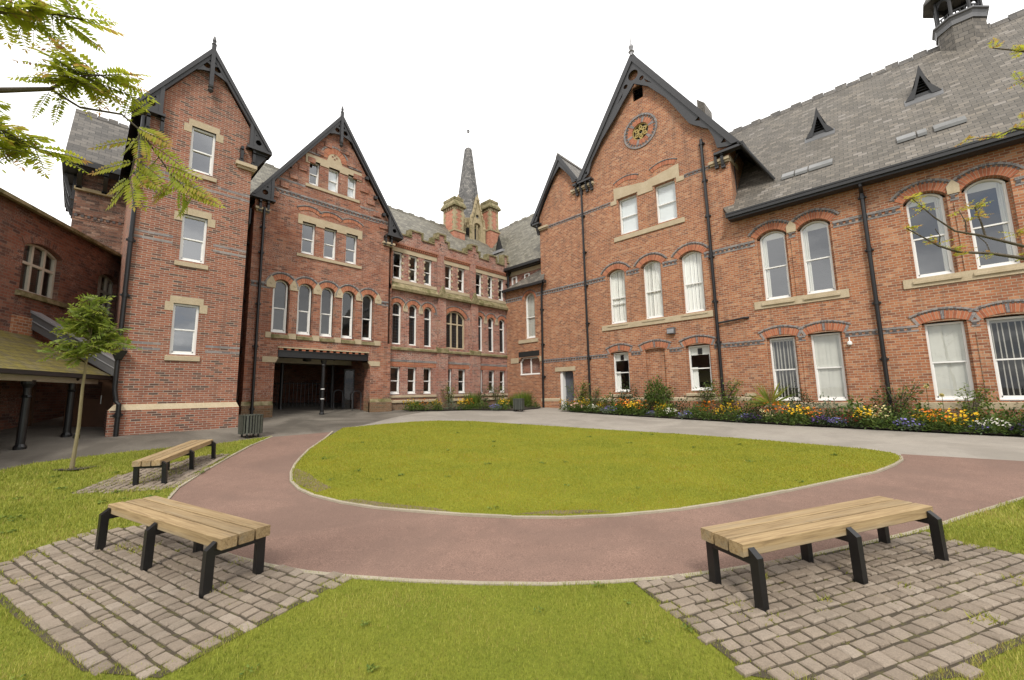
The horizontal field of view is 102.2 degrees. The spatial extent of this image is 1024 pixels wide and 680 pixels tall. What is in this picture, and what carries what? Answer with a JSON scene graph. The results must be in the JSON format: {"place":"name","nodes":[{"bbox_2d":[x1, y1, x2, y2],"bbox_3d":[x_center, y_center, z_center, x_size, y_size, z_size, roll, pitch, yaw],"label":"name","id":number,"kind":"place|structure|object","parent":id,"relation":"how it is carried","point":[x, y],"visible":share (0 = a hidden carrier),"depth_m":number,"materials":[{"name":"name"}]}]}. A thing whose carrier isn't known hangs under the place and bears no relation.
{"place":"outdoors","nodes":[
{"label":"outdoors","id":0,"kind":"place"},
{"bbox_2d":[72,454,229,493],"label":"paving","id":1,"kind":"structure","parent":0,"point":[176,478],"depth_m":7.33,"materials":[{"name":"grey stone"}]},
{"bbox_2d":[132,439,215,485],"bbox_3d":[-6.346,2.346,7.896,0.477,0.528,2.092,1,-4,-16],"label":"bench","id":2,"kind":"object","parent":1,"relation":"on","point":[162,459],"visible":0.83,"depth_m":7.41,"materials":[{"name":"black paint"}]},
{"bbox_2d":[0,525,351,679],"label":"paving","id":3,"kind":"structure","parent":0,"point":[117,650],"depth_m":3.42,"materials":[{"name":"grey stone"}]},
{"bbox_2d":[94,496,270,598],"bbox_3d":[-3.361,2.040,4.125,2.250,0.568,0.513,-4,-8,28],"label":"bench","id":4,"kind":"object","parent":3,"relation":"on","point":[216,533],"visible":0.88,"depth_m":3.92,"materials":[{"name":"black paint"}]},
{"bbox_2d":[0,454,1023,678],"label":"grass tufts","id":5,"kind":"object","parent":3,"relation":"on","point":[821,599],"visible":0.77,"depth_m":3.41,"materials":[{"name":"green plant"}]},
{"bbox_2d":[0,436,1023,679],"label":"grass","id":6,"kind":"structure","parent":0,"point":[510,662],"depth_m":2.88,"materials":[{"name":"green plant"}]},
{"bbox_2d":[36,293,142,468],"bbox_3d":[-7.919,0.815,7.725,1.587,3.414,1.016,0,-8,-9],"label":"young tree","id":7,"kind":"object","parent":6,"relation":"on","point":[102,339],"visible":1,"depth_m":7.80,"materials":[{"name":"green plant"}]},
{"bbox_2d":[0,0,224,219],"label":"feathery tree","id":8,"kind":"object","parent":6,"relation":"on","point":[13,145],"visible":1,"depth_m":1.92,"materials":[{"name":"green plant"}]},
{"bbox_2d":[0,424,836,679],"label":"clover","id":9,"kind":"object","parent":6,"relation":"on","point":[377,666],"visible":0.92,"depth_m":5.38,"materials":[{"name":"green plant"}]},
{"bbox_2d":[903,37,1023,261],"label":"bare twigged tree","id":10,"kind":"object","parent":6,"relation":"on","point":[980,205],"visible":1,"depth_m":2.50,"materials":[{"name":"green plant"}]},
{"bbox_2d":[0,402,1023,469],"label":"ground","id":11,"kind":"structure","parent":0,"point":[45,441],"depth_m":11.58,"materials":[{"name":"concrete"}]},
{"bbox_2d":[0,311,114,449],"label":"covered walk","id":12,"kind":"structure","parent":11,"relation":"on","point":[20,356],"depth_m":10.88,"materials":[{"name":"metal"}]},
{"bbox_2d":[72,380,105,426],"bbox_3d":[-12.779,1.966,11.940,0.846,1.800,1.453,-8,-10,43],"label":"door","id":13,"kind":"structure","parent":12,"relation":"in","point":[92,409],"depth_m":12.05,"materials":[{"name":"brown wood"}]},
{"bbox_2d":[0,188,121,429],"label":"wing","id":14,"kind":"structure","parent":11,"relation":"on","point":[51,267],"depth_m":12.43,"materials":[{"name":"red brick"}]},
{"bbox_2d":[21,244,56,298],"bbox_3d":[-13.942,-2.042,12.091,0.125,1.450,1.440,1,-8,-18],"label":"window","id":15,"kind":"structure","parent":14,"relation":"in","point":[29,264],"depth_m":12.30,"materials":[{"name":"beige paint"}]},
{"bbox_2d":[97,275,112,315],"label":"window","id":16,"kind":"structure","parent":14,"relation":"in","point":[107,280],"depth_m":15.20,"materials":[{"name":"beige paint"}]},
{"bbox_2d":[61,108,130,307],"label":"tower","id":17,"kind":"structure","parent":11,"relation":"on","point":[87,200],"depth_m":15.84,"materials":[{"name":"brick"}]},
{"bbox_2d":[103,36,271,436],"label":"stair tower","id":18,"kind":"structure","parent":11,"relation":"on","point":[179,303],"depth_m":12.82,"materials":[{"name":"brick"}]},
{"bbox_2d":[169,303,198,354],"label":"window","id":19,"kind":"structure","parent":18,"relation":"in","point":[194,331],"depth_m":12.53,"materials":[{"name":"white paint"}]},
{"bbox_2d":[179,214,206,263],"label":"window","id":20,"kind":"structure","parent":18,"relation":"in","point":[203,242],"depth_m":12.95,"materials":[{"name":"white paint"}]},
{"bbox_2d":[189,127,215,175],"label":"window","id":21,"kind":"structure","parent":18,"relation":"in","point":[211,156],"depth_m":13.38,"materials":[{"name":"white paint"}]},
{"bbox_2d":[236,208,252,401],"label":"link wall","id":22,"kind":"structure","parent":11,"relation":"on","point":[249,226],"depth_m":15.68,"materials":[{"name":"brick"}]},
{"bbox_2d":[238,414,263,438],"bbox_3d":[-7.375,2.445,11.664,0.524,0.680,0.524,-6,-9,35],"label":"litter bin","id":23,"kind":"object","parent":11,"relation":"on","point":[250,424],"visible":0.99,"depth_m":11.50,"materials":[{"name":"grey metal"}]},
{"bbox_2d":[237,106,403,417],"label":"archway building","id":24,"kind":"structure","parent":11,"relation":"on","point":[316,327],"depth_m":18.00,"materials":[{"name":"brick"}]},
{"bbox_2d":[271,281,287,332],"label":"window","id":25,"kind":"structure","parent":24,"relation":"in","point":[286,291],"depth_m":16.28,"materials":[{"name":"white paint"}]},
{"bbox_2d":[296,285,310,334],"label":"window","id":26,"kind":"structure","parent":24,"relation":"in","point":[308,312],"depth_m":16.93,"materials":[{"name":"white paint"}]},
{"bbox_2d":[301,223,314,254],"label":"window","id":27,"kind":"structure","parent":24,"relation":"in","point":[312,241],"depth_m":17.36,"materials":[{"name":"white paint"}]},
{"bbox_2d":[319,288,332,336],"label":"window","id":28,"kind":"structure","parent":24,"relation":"in","point":[330,315],"depth_m":17.60,"materials":[{"name":"white paint"}]},
{"bbox_2d":[328,169,337,192],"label":"window","id":29,"kind":"structure","parent":24,"relation":"in","point":[333,175],"depth_m":18.40,"materials":[{"name":"white paint"}]},
{"bbox_2d":[341,292,352,338],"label":"window","id":30,"kind":"structure","parent":24,"relation":"in","point":[350,326],"depth_m":18.25,"materials":[{"name":"white paint"}]},
{"bbox_2d":[347,176,355,198],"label":"window","id":31,"kind":"structure","parent":24,"relation":"in","point":[351,182],"depth_m":18.99,"materials":[{"name":"white paint"}]},
{"bbox_2d":[361,295,371,340],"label":"window","id":32,"kind":"structure","parent":24,"relation":"in","point":[362,338],"depth_m":18.90,"materials":[{"name":"white paint"}]},
{"bbox_2d":[249,163,540,410],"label":"central range","id":33,"kind":"structure","parent":11,"relation":"on","point":[451,280],"depth_m":23.06,"materials":[{"name":"brick"}]},
{"bbox_2d":[392,303,400,343],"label":"window","id":34,"kind":"structure","parent":33,"relation":"in","point":[396,307],"depth_m":20.17,"materials":[{"name":"white paint"}]},
{"bbox_2d":[409,305,415,345],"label":"window","id":35,"kind":"structure","parent":33,"relation":"in","point":[412,310],"depth_m":20.82,"materials":[{"name":"white paint"}]},
{"bbox_2d":[424,308,430,346],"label":"window","id":36,"kind":"structure","parent":33,"relation":"in","point":[427,313],"depth_m":21.47,"materials":[{"name":"white paint"}]},
{"bbox_2d":[446,312,463,349],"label":"window","id":37,"kind":"structure","parent":33,"relation":"in","point":[454,321],"depth_m":22.76,"materials":[{"name":"stone"}]},
{"bbox_2d":[457,130,485,243],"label":"spire","id":38,"kind":"structure","parent":33,"relation":"on","point":[474,225],"depth_m":30.34,"materials":[{"name":"stone"}]},
{"bbox_2d":[478,316,481,350],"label":"window","id":39,"kind":"structure","parent":33,"relation":"in","point":[479,318],"depth_m":24.08,"materials":[{"name":"white paint"}]},
{"bbox_2d":[488,318,492,351],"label":"window","id":40,"kind":"structure","parent":33,"relation":"in","point":[490,323],"depth_m":24.69,"materials":[{"name":"white paint"}]},
{"bbox_2d":[499,320,503,352],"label":"window","id":41,"kind":"structure","parent":33,"relation":"in","point":[501,325],"depth_m":25.36,"materials":[{"name":"white paint"}]},
{"bbox_2d":[414,405,540,409],"bbox_3d":[-1.680,3.449,20.751,3.050,0.172,7.800,-8,-10,43],"label":"flower bed","id":42,"kind":"object","parent":11,"relation":"on","point":[528,407],"visible":0.39,"depth_m":20.78,"materials":[{"name":"soil"}]},
{"bbox_2d":[462,392,481,407],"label":"shrub","id":43,"kind":"object","parent":42,"relation":"on","point":[472,396],"visible":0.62,"depth_m":21.34,"materials":[{"name":"green plant"}]},
{"bbox_2d":[485,383,508,402],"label":"shrub","id":44,"kind":"object","parent":42,"relation":"on","point":[493,395],"visible":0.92,"depth_m":22.57,"materials":[{"name":"green plant"}]},
{"bbox_2d":[290,431,903,518],"bbox_3d":[0.197,2.343,7.917,14.103,0.552,5.540,-4,-8,19],"label":"lawn edging","id":45,"kind":"object","parent":11,"relation":"on","point":[295,485],"visible":0.68,"depth_m":5.56,"materials":[{"name":"grey concrete"}]},
{"bbox_2d":[502,36,775,415],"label":"gabled hall","id":46,"kind":"structure","parent":11,"relation":"on","point":[635,280],"depth_m":19.83,"materials":[{"name":"brick"}]},
{"bbox_2d":[526,293,534,338],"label":"window","id":47,"kind":"structure","parent":46,"relation":"in","point":[529,310],"depth_m":24.50,"materials":[{"name":"white paint"}]},
{"bbox_2d":[565,371,573,406],"bbox_3d":[3.174,2.737,22.119,0.750,2.120,0.154,-8,-10,43],"label":"door","id":48,"kind":"structure","parent":46,"relation":"in","point":[568,375],"depth_m":22.22,"materials":[{"name":"metal"}]},
{"bbox_2d":[610,270,626,323],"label":"window","id":49,"kind":"structure","parent":46,"relation":"in","point":[616,280],"depth_m":20.62,"materials":[{"name":"white paint"}]},
{"bbox_2d":[614,352,629,391],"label":"window","id":50,"kind":"structure","parent":46,"relation":"in","point":[623,356],"depth_m":20.19,"materials":[{"name":"white paint"}]},
{"bbox_2d":[620,195,637,234],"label":"window","id":51,"kind":"structure","parent":46,"relation":"in","point":[628,206],"depth_m":20.56,"materials":[{"name":"white paint"}]},
{"bbox_2d":[624,112,656,148],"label":"rose window","id":52,"kind":"structure","parent":46,"relation":"in","point":[638,133],"depth_m":20.22,"materials":[{"name":"orange brick"}]},
{"bbox_2d":[644,261,663,318],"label":"window","id":53,"kind":"structure","parent":46,"relation":"in","point":[656,271],"depth_m":19.36,"materials":[{"name":"white paint"}]},
{"bbox_2d":[656,180,676,222],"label":"window","id":54,"kind":"structure","parent":46,"relation":"in","point":[665,193],"depth_m":19.24,"materials":[{"name":"white paint"}]},
{"bbox_2d":[682,252,705,312],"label":"window","id":55,"kind":"structure","parent":46,"relation":"in","point":[691,305],"depth_m":18.11,"materials":[{"name":"white paint"}]},
{"bbox_2d":[688,345,712,390],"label":"window","id":56,"kind":"structure","parent":46,"relation":"in","point":[702,349],"depth_m":17.67,"materials":[{"name":"white paint"}]},
{"bbox_2d":[569,409,1020,434],"bbox_3d":[10.333,2.671,13.701,20.400,0.521,1.470,-8,-10,43],"label":"flower bed","id":57,"kind":"object","parent":11,"relation":"on","point":[941,430],"visible":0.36,"depth_m":14.23,"materials":[{"name":"soil"}]},
{"bbox_2d":[565,379,589,401],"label":"shrub","id":58,"kind":"object","parent":57,"relation":"on","point":[581,391],"visible":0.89,"depth_m":20.68,"materials":[{"name":"green plant"}]},
{"bbox_2d":[611,376,640,406],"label":"shrub","id":59,"kind":"object","parent":57,"relation":"on","point":[624,399],"visible":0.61,"depth_m":18.97,"materials":[{"name":"green plant"}]},
{"bbox_2d":[642,375,675,408],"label":"shrub","id":60,"kind":"object","parent":57,"relation":"on","point":[659,398],"visible":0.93,"depth_m":17.90,"materials":[{"name":"green plant"}]},
{"bbox_2d":[663,395,695,414],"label":"shrub","id":61,"kind":"object","parent":57,"relation":"on","point":[681,408],"visible":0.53,"depth_m":17.13,"materials":[{"name":"green plant"}]},
{"bbox_2d":[692,380,716,414],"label":"shrub","id":62,"kind":"object","parent":57,"relation":"on","point":[707,398],"visible":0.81,"depth_m":16.51,"materials":[{"name":"green plant"}]},
{"bbox_2d":[697,400,721,419],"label":"flowering plant","id":63,"kind":"object","parent":57,"relation":"on","point":[709,413],"visible":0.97,"depth_m":15.61,"materials":[{"name":"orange plant"}]},
{"bbox_2d":[706,375,742,417],"bbox_3d":[8.286,2.219,16.081,1.375,1.740,1.040,-5,-9,28],"label":"shrub","id":64,"kind":"object","parent":57,"relation":"on","point":[729,395],"visible":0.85,"depth_m":16.02,"materials":[{"name":"green plant"}]},
{"bbox_2d":[719,401,746,421],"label":"flowering plant","id":65,"kind":"object","parent":57,"relation":"on","point":[729,413],"visible":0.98,"depth_m":15.06,"materials":[{"name":"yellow plant"}]},
{"bbox_2d":[730,395,772,418],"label":"shrub","id":66,"kind":"object","parent":57,"relation":"on","point":[747,405],"visible":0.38,"depth_m":15.54,"materials":[{"name":"green plant"}]},
{"bbox_2d":[745,381,797,415],"bbox_3d":[9.463,2.208,15.142,1.827,1.556,1.766,2,-8,-21],"label":"shrub","id":67,"kind":"object","parent":57,"relation":"on","point":[762,401],"visible":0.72,"depth_m":15.02,"materials":[{"name":"green plant"}]},
{"bbox_2d":[761,401,788,423],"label":"flowering plant","id":68,"kind":"object","parent":57,"relation":"on","point":[773,416],"visible":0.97,"depth_m":14.18,"materials":[{"name":"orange plant"}]},
{"bbox_2d":[780,403,811,426],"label":"flowering plant","id":69,"kind":"object","parent":57,"relation":"on","point":[796,418],"visible":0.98,"depth_m":13.60,"materials":[{"name":"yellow plant"}]},
{"bbox_2d":[781,381,824,418],"bbox_3d":[10.088,2.107,14.435,1.320,1.363,1.137,-6,-9,35],"label":"shrub","id":70,"kind":"object","parent":57,"relation":"on","point":[793,398],"visible":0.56,"depth_m":14.38,"materials":[{"name":"green plant"}]},
{"bbox_2d":[808,414,836,426],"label":"flowering plant","id":71,"kind":"object","parent":57,"relation":"on","point":[825,420],"visible":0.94,"depth_m":13.20,"materials":[{"name":"purple plant"}]},
{"bbox_2d":[804,395,850,423],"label":"shrub","id":72,"kind":"object","parent":57,"relation":"on","point":[820,406],"visible":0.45,"depth_m":13.82,"materials":[{"name":"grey plant"}]},
{"bbox_2d":[834,413,865,427],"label":"flowering plant","id":73,"kind":"object","parent":57,"relation":"on","point":[852,421],"visible":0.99,"depth_m":12.65,"materials":[{"name":"green plant"}]},
{"bbox_2d":[825,394,885,423],"bbox_3d":[11.139,2.244,13.324,1.364,1.028,1.602,-1,-7,0],"label":"shrub","id":74,"kind":"object","parent":57,"relation":"on","point":[851,400],"visible":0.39,"depth_m":13.35,"materials":[{"name":"green plant"}]},
{"bbox_2d":[850,405,883,429],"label":"flowering plant","id":75,"kind":"object","parent":57,"relation":"on","point":[868,414],"visible":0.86,"depth_m":12.59,"materials":[{"name":"yellow plant"}]},
{"bbox_2d":[862,405,900,429],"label":"flowering plant","id":76,"kind":"object","parent":57,"relation":"on","point":[879,422],"visible":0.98,"depth_m":12.18,"materials":[{"name":"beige plant"}]},
{"bbox_2d":[854,396,913,425],"bbox_3d":[11.561,2.229,12.949,1.388,1.005,1.493,-3,-8,15],"label":"shrub","id":77,"kind":"object","parent":57,"relation":"on","point":[885,403],"visible":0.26,"depth_m":12.88,"materials":[{"name":"green plant"}]},
{"bbox_2d":[866,378,928,417],"bbox_3d":[11.884,1.941,12.701,1.104,1.522,1.471,2,-8,-20],"label":"shrub","id":78,"kind":"object","parent":57,"relation":"on","point":[901,402],"visible":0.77,"depth_m":12.65,"materials":[{"name":"green plant"}]},
{"bbox_2d":[880,410,915,429],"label":"flowering plant","id":79,"kind":"object","parent":57,"relation":"on","point":[900,424],"visible":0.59,"depth_m":12.11,"materials":[{"name":"green plant"}]},
{"bbox_2d":[892,417,926,429],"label":"flowering plant","id":80,"kind":"object","parent":57,"relation":"on","point":[906,426],"visible":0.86,"depth_m":11.81,"materials":[{"name":"purple plant"}]},
{"bbox_2d":[897,399,946,427],"bbox_3d":[12.257,2.178,12.259,1.197,0.902,1.406,-2,-8,4],"label":"shrub","id":81,"kind":"object","parent":57,"relation":"on","point":[918,404],"visible":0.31,"depth_m":12.24,"materials":[{"name":"green plant"}]},
{"bbox_2d":[912,409,948,431],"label":"flowering plant","id":82,"kind":"object","parent":57,"relation":"on","point":[923,419],"visible":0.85,"depth_m":11.62,"materials":[{"name":"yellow plant"}]},
{"bbox_2d":[921,408,953,431],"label":"flowering plant","id":83,"kind":"object","parent":57,"relation":"on","point":[936,418],"visible":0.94,"depth_m":11.49,"materials":[{"name":"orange plant"}]},
{"bbox_2d":[918,405,963,429],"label":"shrub","id":84,"kind":"object","parent":57,"relation":"on","point":[942,413],"visible":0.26,"depth_m":11.79,"materials":[{"name":"green plant"}]},
{"bbox_2d":[937,408,983,434],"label":"flowering plant","id":85,"kind":"object","parent":57,"relation":"on","point":[971,428],"visible":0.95,"depth_m":11.11,"materials":[{"name":"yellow plant"}]},
{"bbox_2d":[950,381,996,424],"bbox_3d":[12.984,1.859,11.647,1.127,1.427,0.853,1,-8,-13],"label":"shrub","id":86,"kind":"object","parent":57,"relation":"on","point":[976,399],"visible":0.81,"depth_m":11.65,"materials":[{"name":"green plant"}]},
{"bbox_2d":[969,414,1013,434],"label":"flowering plant","id":87,"kind":"object","parent":57,"relation":"on","point":[993,425],"visible":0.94,"depth_m":10.74,"materials":[{"name":"white plant"}]},
{"bbox_2d":[970,396,1023,429],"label":"shrub","id":88,"kind":"object","parent":57,"relation":"on","point":[1002,407],"visible":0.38,"depth_m":11.29,"materials":[{"name":"green plant"}]},
{"bbox_2d":[992,412,1023,434],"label":"flowering plant","id":89,"kind":"object","parent":57,"relation":"on","point":[1019,418],"visible":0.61,"depth_m":10.58,"materials":[{"name":"green plant"}]},
{"bbox_2d":[723,0,1023,427],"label":"long wing","id":90,"kind":"structure","parent":11,"relation":"on","point":[851,285],"depth_m":14.09,"materials":[{"name":"red brick"}]},
{"bbox_2d":[760,231,790,300],"bbox_3d":[10.170,-2.878,15.963,0.840,2.700,0.160,-8,-10,43],"label":"window","id":91,"kind":"structure","parent":90,"relation":"in","point":[773,235],"depth_m":16.11,"materials":[{"name":"white paint"}]},
{"bbox_2d":[770,337,800,400],"bbox_3d":[10.238,1.086,15.470,0.810,2.350,0.230,-8,-10,43],"label":"window","id":92,"kind":"structure","parent":90,"relation":"in","point":[786,339],"depth_m":15.51,"materials":[{"name":"white paint"}]},
{"bbox_2d":[800,221,835,294],"bbox_3d":[11.130,-3.016,15.053,0.840,2.700,0.160,-8,-10,43],"label":"window","id":93,"kind":"structure","parent":90,"relation":"in","point":[814,225],"depth_m":15.20,"materials":[{"name":"white paint"}]},
{"bbox_2d":[811,332,847,400],"bbox_3d":[11.160,0.947,14.542,0.840,2.350,0.152,-8,-10,43],"label":"window","id":94,"kind":"structure","parent":90,"relation":"in","point":[827,348],"depth_m":14.57,"materials":[{"name":"white paint"}]},
{"bbox_2d":[906,194,954,277],"bbox_3d":[13.197,-3.313,13.092,0.830,2.700,0.160,-8,-10,43],"label":"window","id":95,"kind":"structure","parent":90,"relation":"in","point":[937,199],"depth_m":12.99,"materials":[{"name":"white paint"}]},
{"bbox_2d":[924,321,974,399],"bbox_3d":[13.264,0.644,12.547,0.830,2.350,0.152,-8,-10,43],"label":"window","id":96,"kind":"structure","parent":90,"relation":"in","point":[946,342],"depth_m":12.57,"materials":[{"name":"white paint"}]},
{"bbox_2d":[963,178,1019,268],"bbox_3d":[14.124,-3.447,12.212,0.820,2.700,0.160,-8,-10,43],"label":"window","id":97,"kind":"structure","parent":90,"relation":"in","point":[985,184],"depth_m":12.11,"materials":[{"name":"white paint"}]},
{"bbox_2d":[986,315,1023,399],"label":"window","id":98,"kind":"structure","parent":90,"relation":"in","point":[1015,318],"depth_m":11.80,"materials":[{"name":"white paint"}]},
{"bbox_2d":[0,0,1023,228],"label":"sky","id":99,"kind":"structure","parent":0,"point":[531,82],"materials":[{"name":"white"}]},
{"bbox_2d":[291,420,901,515],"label":"lawn","id":100,"kind":"structure","parent":0,"point":[584,453],"depth_m":7.88,"materials":[{"name":"green plant"}]},
{"bbox_2d":[293,469,329,491],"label":"worn soil","id":101,"kind":"structure","parent":100,"relation":"on","point":[318,484],"depth_m":7.07,"materials":[{"name":"brown soil"}]},
{"bbox_2d":[342,499,445,510],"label":"worn soil","id":102,"kind":"structure","parent":100,"relation":"on","point":[387,504],"depth_m":5.78,"materials":[{"name":"brown soil"}]},
{"bbox_2d":[518,510,608,513],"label":"worn soil","id":103,"kind":"structure","parent":100,"relation":"on","point":[561,512],"depth_m":5.33,"materials":[{"name":"brown soil"}]},
{"bbox_2d":[171,432,1023,581],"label":"red path","id":104,"kind":"structure","parent":0,"point":[307,531],"depth_m":4.90,"materials":[{"name":"red asphalt"}]},
{"bbox_2d":[167,436,1023,585],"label":"path edging","id":105,"kind":"object","parent":104,"relation":"on","point":[437,581],"visible":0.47,"depth_m":3.62,"materials":[{"name":"grey concrete"}]},
{"bbox_2d":[356,408,1023,460],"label":"concrete path","id":106,"kind":"structure","parent":0,"point":[961,445],"depth_m":12.20,"materials":[{"name":"grey concrete"}]},
{"bbox_2d":[513,398,524,411],"bbox_3d":[0.328,3.198,20.166,0.524,0.680,0.524,-3,-8,15],"label":"litter bin","id":107,"kind":"object","parent":106,"relation":"on","point":[518,403],"visible":0.94,"depth_m":19.95,"materials":[{"name":"grey metal"}]},
{"bbox_2d":[634,531,1023,679],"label":"paving","id":108,"kind":"structure","parent":0,"point":[918,667],"depth_m":2.92,"materials":[{"name":"grey stone"}]},
{"bbox_2d":[701,496,948,611],"bbox_3d":[2.728,1.817,3.538,2.250,0.568,0.513,0,-7,-19],"label":"bench","id":109,"kind":"object","parent":108,"relation":"on","point":[749,541],"visible":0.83,"depth_m":3.41,"materials":[{"name":"beige wood"}]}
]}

